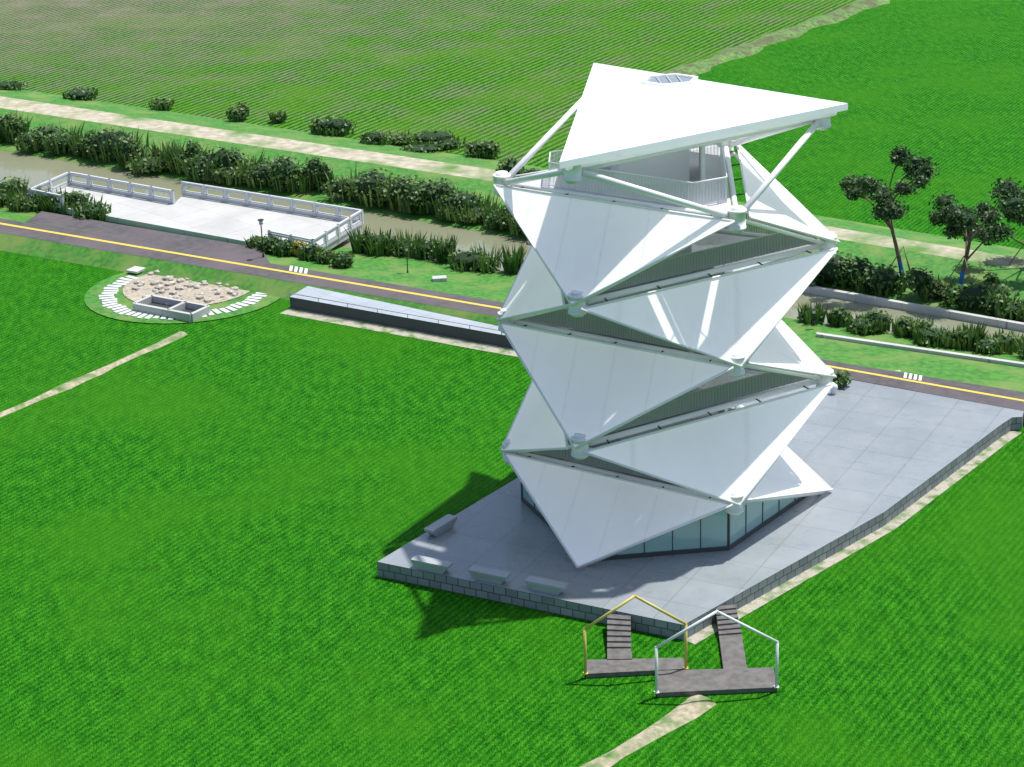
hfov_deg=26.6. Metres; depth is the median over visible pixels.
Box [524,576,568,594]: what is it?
bench
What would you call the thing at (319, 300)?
walkway
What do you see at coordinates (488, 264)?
reed
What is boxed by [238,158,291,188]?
bush
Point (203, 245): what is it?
apron road
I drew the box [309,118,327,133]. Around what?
verge weeds
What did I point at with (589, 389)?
tower membranes
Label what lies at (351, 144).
verge
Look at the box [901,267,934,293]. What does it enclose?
shrub tree
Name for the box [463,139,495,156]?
verge weeds
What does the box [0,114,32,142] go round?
bush
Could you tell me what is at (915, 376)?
road markings
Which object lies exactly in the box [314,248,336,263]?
shrub
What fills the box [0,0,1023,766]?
ground
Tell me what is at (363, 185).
bush
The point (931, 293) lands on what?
bush
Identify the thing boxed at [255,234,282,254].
shrub
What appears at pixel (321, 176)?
bush
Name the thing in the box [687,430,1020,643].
plaza gravel
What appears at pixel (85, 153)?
bush
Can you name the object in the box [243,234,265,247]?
shrub
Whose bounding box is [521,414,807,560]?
tower glass base
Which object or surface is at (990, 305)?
bush
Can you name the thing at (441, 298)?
road centre line
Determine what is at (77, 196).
reed
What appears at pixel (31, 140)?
bush
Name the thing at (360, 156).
dirt track
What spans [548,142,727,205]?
deck railing
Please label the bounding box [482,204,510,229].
bush
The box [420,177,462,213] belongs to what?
bush
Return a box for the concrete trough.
[132,295,210,322]
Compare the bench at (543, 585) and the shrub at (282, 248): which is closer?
the bench at (543, 585)
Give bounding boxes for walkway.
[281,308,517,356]
[289,286,512,347]
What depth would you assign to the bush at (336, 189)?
155.53 m
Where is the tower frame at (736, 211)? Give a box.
[493,97,836,566]
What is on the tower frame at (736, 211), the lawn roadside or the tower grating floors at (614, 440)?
the tower grating floors at (614, 440)
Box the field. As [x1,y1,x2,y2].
[0,0,856,168]
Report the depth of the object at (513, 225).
146.45 m
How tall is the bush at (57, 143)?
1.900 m
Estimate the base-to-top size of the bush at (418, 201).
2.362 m
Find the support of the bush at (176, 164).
on the lawn bank
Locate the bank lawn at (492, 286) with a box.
[0,206,1023,391]
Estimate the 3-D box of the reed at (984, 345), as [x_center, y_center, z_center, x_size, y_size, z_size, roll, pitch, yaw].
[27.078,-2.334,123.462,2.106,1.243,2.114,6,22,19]
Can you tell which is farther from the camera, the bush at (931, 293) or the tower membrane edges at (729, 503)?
the bush at (931, 293)
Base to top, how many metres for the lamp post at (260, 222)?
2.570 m
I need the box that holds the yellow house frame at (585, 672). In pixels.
[583,594,688,674]
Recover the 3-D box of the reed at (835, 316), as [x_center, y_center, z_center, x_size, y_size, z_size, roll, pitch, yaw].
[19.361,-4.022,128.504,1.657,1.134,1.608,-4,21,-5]
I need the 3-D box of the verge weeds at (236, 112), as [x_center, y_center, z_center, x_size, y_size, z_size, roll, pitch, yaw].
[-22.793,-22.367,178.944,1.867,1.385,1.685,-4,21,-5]
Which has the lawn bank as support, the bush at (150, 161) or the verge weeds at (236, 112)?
the bush at (150, 161)
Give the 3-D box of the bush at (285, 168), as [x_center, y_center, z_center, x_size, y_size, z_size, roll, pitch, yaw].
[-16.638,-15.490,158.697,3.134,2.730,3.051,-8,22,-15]
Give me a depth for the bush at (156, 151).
165.67 m
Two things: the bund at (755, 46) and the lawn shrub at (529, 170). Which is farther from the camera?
the bund at (755, 46)
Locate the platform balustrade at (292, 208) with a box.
[28,171,363,249]
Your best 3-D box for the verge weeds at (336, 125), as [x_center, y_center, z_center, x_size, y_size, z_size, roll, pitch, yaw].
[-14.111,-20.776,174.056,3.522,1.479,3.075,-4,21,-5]
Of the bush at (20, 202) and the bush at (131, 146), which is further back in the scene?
the bush at (131, 146)
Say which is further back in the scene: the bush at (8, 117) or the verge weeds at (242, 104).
the verge weeds at (242, 104)
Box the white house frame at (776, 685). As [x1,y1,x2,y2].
[654,610,778,693]
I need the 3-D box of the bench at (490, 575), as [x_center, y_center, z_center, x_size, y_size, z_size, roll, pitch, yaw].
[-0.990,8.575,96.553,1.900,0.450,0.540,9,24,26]
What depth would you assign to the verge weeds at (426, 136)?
169.42 m
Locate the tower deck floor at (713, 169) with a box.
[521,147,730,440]
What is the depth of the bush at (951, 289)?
130.84 m
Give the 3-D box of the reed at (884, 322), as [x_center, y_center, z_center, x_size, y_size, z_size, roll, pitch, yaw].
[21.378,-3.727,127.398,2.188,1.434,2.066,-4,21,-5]
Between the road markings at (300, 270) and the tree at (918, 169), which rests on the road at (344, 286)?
the road markings at (300, 270)
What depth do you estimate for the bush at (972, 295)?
129.72 m
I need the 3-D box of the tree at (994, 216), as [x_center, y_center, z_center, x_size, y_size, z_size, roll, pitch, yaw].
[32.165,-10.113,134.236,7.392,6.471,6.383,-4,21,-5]
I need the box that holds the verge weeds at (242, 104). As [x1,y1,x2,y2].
[238,102,249,116]
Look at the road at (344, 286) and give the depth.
135.73 m
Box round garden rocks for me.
[132,270,238,305]
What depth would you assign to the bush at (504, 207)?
147.73 m
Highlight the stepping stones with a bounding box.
[99,266,266,319]
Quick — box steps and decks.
[586,604,776,696]
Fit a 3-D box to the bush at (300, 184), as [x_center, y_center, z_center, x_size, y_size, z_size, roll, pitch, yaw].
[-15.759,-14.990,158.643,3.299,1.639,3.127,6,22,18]
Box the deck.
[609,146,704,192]
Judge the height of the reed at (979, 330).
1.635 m
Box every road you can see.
[0,218,1023,410]
[26,211,269,263]
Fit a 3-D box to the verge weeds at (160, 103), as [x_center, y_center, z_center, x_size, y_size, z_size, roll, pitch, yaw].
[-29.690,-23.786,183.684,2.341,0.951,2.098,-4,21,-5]
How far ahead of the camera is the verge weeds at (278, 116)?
178.05 m
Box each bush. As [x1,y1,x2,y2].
[0,109,24,140]
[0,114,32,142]
[14,130,50,151]
[27,124,67,148]
[40,126,80,154]
[54,121,84,148]
[65,126,100,155]
[79,129,99,157]
[83,125,139,162]
[100,127,148,159]
[112,134,145,166]
[125,147,178,173]
[146,137,176,156]
[157,139,185,161]
[159,140,207,173]
[176,148,221,180]
[184,139,207,157]
[198,144,249,172]
[210,162,244,184]
[227,148,266,182]
[238,154,278,183]
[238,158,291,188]
[264,155,303,191]
[276,170,313,192]
[300,156,327,188]
[313,162,337,191]
[320,168,358,201]
[340,173,365,200]
[350,167,392,206]
[367,173,399,207]
[383,172,421,211]
[398,181,431,213]
[402,178,458,214]
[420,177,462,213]
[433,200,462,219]
[435,188,485,220]
[449,193,501,223]
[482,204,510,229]
[495,205,509,228]
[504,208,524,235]
[810,272,823,286]
[818,250,857,287]
[839,257,875,290]
[854,262,906,297]
[917,274,954,302]
[941,279,977,306]
[945,281,1019,313]
[984,285,1019,318]
[992,288,1023,322]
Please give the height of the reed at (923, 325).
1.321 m
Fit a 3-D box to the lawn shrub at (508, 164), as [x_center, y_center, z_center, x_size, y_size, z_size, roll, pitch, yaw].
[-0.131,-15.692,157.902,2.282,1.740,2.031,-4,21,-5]
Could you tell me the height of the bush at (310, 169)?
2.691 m
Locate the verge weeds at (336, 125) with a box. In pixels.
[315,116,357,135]
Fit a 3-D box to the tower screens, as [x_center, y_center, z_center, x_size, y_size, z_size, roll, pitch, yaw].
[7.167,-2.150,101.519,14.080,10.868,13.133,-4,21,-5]
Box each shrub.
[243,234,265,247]
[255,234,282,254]
[269,239,294,256]
[286,238,305,255]
[297,243,322,261]
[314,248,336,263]
[329,250,354,268]
[478,140,501,157]
[495,156,524,174]
[522,167,539,173]
[833,369,851,387]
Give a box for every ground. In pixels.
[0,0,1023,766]
[84,272,280,322]
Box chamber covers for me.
[432,275,899,370]
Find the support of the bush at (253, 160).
on the lawn bank
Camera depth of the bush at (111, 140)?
167.20 m
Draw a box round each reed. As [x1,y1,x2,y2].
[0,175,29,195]
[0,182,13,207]
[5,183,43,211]
[36,188,60,211]
[42,186,81,214]
[66,190,96,214]
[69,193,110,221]
[344,225,373,253]
[358,228,396,256]
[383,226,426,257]
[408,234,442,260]
[428,232,458,262]
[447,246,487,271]
[471,243,504,273]
[497,240,528,273]
[796,298,827,324]
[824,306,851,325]
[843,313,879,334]
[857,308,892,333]
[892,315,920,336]
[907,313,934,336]
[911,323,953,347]
[935,323,970,348]
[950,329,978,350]
[957,320,988,349]
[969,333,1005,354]
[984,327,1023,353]
[1014,333,1023,358]
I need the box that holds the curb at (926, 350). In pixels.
[816,332,1023,367]
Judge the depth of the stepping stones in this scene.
135.88 m
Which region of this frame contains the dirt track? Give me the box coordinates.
[0,96,1023,269]
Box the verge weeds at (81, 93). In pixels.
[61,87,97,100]
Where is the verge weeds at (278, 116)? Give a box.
[268,109,287,121]
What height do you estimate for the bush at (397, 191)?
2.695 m
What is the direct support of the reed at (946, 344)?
on the bank lawn at (492, 286)
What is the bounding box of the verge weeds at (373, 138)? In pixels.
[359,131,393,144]
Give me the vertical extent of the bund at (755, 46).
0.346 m
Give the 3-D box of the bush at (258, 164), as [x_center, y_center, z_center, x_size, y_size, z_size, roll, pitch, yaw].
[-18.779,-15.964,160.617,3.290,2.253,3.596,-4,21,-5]
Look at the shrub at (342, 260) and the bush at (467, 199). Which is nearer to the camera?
the shrub at (342, 260)
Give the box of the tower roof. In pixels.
[559,63,847,169]
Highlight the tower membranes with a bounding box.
[496,144,833,565]
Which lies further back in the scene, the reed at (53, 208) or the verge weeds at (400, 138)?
the verge weeds at (400, 138)
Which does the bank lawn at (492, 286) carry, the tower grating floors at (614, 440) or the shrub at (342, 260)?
the shrub at (342, 260)
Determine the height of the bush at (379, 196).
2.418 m
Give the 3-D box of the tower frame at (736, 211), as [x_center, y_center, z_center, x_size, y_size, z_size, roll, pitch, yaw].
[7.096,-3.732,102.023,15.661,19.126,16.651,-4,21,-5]
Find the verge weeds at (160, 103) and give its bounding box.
[148,97,175,109]
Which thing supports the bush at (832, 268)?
on the lawn bank
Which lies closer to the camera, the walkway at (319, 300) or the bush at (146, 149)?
the walkway at (319, 300)
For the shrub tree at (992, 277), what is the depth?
132.16 m
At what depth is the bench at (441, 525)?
101.35 m
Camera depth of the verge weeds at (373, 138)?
170.14 m
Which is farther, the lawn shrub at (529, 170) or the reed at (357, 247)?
the lawn shrub at (529, 170)
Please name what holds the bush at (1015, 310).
on the lawn bank
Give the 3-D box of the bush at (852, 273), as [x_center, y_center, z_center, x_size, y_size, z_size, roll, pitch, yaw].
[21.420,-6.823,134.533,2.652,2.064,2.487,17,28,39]
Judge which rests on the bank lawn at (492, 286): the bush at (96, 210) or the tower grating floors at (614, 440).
the bush at (96, 210)
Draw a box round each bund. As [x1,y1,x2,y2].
[0,331,187,417]
[580,695,715,766]
[660,0,889,75]
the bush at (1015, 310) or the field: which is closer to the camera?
the bush at (1015, 310)
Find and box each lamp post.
[258,219,263,256]
[404,246,408,272]
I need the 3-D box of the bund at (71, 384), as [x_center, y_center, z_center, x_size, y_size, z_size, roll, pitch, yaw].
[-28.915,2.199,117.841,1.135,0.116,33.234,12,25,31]
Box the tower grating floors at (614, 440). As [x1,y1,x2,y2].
[520,232,815,487]
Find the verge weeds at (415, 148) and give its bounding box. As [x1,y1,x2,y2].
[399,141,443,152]
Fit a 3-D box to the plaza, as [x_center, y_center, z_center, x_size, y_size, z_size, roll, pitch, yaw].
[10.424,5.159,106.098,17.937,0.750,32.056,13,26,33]
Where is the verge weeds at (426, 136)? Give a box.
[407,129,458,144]
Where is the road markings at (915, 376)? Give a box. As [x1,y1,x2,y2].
[904,373,921,379]
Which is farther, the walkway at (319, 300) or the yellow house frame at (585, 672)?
the walkway at (319, 300)
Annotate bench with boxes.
[411,555,452,573]
[424,514,456,536]
[468,565,510,584]
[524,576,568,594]
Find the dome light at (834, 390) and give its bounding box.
[831,384,837,394]
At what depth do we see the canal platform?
150.42 m
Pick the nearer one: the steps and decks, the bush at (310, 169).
the steps and decks
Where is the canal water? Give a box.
[0,150,1023,351]
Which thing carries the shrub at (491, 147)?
on the field
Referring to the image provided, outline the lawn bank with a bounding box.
[0,108,1023,319]
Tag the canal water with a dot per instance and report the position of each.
(38, 170)
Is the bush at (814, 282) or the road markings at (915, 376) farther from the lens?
the bush at (814, 282)
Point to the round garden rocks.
(233, 291)
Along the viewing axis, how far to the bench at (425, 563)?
97.56 m
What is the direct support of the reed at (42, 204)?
on the bank lawn at (492, 286)
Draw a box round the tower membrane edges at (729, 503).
[492,144,839,567]
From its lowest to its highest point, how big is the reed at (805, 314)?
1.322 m
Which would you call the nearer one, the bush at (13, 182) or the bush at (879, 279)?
the bush at (879, 279)
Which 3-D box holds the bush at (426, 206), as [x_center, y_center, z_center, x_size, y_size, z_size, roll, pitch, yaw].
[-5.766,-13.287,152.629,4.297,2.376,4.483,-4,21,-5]
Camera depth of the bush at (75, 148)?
169.38 m
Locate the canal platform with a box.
[40,185,362,255]
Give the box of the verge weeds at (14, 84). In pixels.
[0,77,29,90]
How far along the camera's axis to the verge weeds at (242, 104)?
179.41 m
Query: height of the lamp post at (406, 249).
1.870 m
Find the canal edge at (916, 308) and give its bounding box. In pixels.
[803,285,1023,331]
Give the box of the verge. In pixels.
[0,88,1023,257]
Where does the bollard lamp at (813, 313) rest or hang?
on the bank lawn at (492, 286)
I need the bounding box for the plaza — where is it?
[377,380,1023,639]
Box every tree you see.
[839,145,939,276]
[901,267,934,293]
[928,177,1023,286]
[972,187,1023,264]
[983,272,999,284]
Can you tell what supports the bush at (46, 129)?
on the lawn bank
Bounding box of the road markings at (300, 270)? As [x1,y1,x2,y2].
[289,266,307,273]
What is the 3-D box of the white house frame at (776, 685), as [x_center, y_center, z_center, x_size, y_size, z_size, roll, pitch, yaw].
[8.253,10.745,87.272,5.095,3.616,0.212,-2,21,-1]
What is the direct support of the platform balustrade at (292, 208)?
on the canal platform
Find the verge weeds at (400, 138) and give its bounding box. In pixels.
[389,128,414,143]
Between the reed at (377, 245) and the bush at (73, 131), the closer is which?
the reed at (377, 245)
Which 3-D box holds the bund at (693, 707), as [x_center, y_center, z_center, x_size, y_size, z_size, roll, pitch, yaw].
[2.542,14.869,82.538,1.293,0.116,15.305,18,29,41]
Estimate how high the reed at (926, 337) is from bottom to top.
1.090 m
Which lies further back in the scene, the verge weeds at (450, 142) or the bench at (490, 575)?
the verge weeds at (450, 142)
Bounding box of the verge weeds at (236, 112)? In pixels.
[225,104,246,120]
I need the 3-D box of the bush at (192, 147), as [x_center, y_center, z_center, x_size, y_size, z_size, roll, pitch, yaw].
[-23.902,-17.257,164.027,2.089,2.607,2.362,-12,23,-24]
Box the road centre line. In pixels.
[0,223,1023,400]
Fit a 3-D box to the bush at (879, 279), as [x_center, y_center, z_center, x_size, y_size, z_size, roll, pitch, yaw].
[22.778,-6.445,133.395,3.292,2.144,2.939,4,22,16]
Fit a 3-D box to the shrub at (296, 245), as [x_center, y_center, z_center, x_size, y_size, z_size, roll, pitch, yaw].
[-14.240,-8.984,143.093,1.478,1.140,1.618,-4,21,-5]
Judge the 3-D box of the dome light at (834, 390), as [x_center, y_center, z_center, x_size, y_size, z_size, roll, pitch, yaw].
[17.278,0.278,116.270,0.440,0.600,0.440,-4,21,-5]
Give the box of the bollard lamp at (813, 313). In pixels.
[812,308,816,325]
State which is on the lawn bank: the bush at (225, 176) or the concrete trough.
the bush at (225, 176)
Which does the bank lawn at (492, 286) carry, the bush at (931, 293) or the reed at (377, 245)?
the reed at (377, 245)
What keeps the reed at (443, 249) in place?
on the bank lawn at (492, 286)
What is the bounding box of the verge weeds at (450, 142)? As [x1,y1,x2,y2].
[416,135,466,148]
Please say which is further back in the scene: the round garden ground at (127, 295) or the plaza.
the round garden ground at (127, 295)
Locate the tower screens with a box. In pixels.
[524,213,816,481]
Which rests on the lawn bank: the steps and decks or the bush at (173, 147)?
the bush at (173, 147)
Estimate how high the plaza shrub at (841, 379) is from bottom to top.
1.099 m
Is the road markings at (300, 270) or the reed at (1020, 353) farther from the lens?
the road markings at (300, 270)
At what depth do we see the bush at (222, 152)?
161.61 m
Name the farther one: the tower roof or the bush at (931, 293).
the bush at (931, 293)
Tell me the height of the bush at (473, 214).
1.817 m
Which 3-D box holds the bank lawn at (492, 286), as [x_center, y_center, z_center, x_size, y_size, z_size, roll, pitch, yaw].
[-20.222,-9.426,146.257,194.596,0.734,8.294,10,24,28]
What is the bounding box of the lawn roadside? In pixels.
[0,233,1023,423]
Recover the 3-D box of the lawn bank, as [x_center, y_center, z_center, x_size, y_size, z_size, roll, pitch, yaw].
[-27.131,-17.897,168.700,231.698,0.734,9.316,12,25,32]
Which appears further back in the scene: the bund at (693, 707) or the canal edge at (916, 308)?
the canal edge at (916, 308)
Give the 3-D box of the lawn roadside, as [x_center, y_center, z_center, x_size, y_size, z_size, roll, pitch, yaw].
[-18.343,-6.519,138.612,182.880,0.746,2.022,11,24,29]
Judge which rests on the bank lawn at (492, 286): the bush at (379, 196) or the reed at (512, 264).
the reed at (512, 264)
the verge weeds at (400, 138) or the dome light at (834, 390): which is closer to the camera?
the dome light at (834, 390)
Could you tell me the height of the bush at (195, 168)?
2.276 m
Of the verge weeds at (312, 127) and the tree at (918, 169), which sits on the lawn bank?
the tree at (918, 169)
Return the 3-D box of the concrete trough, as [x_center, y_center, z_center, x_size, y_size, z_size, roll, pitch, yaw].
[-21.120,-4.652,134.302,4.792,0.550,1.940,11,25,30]
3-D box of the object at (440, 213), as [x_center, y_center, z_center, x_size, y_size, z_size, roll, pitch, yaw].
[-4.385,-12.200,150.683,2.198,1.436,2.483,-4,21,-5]
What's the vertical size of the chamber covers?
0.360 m

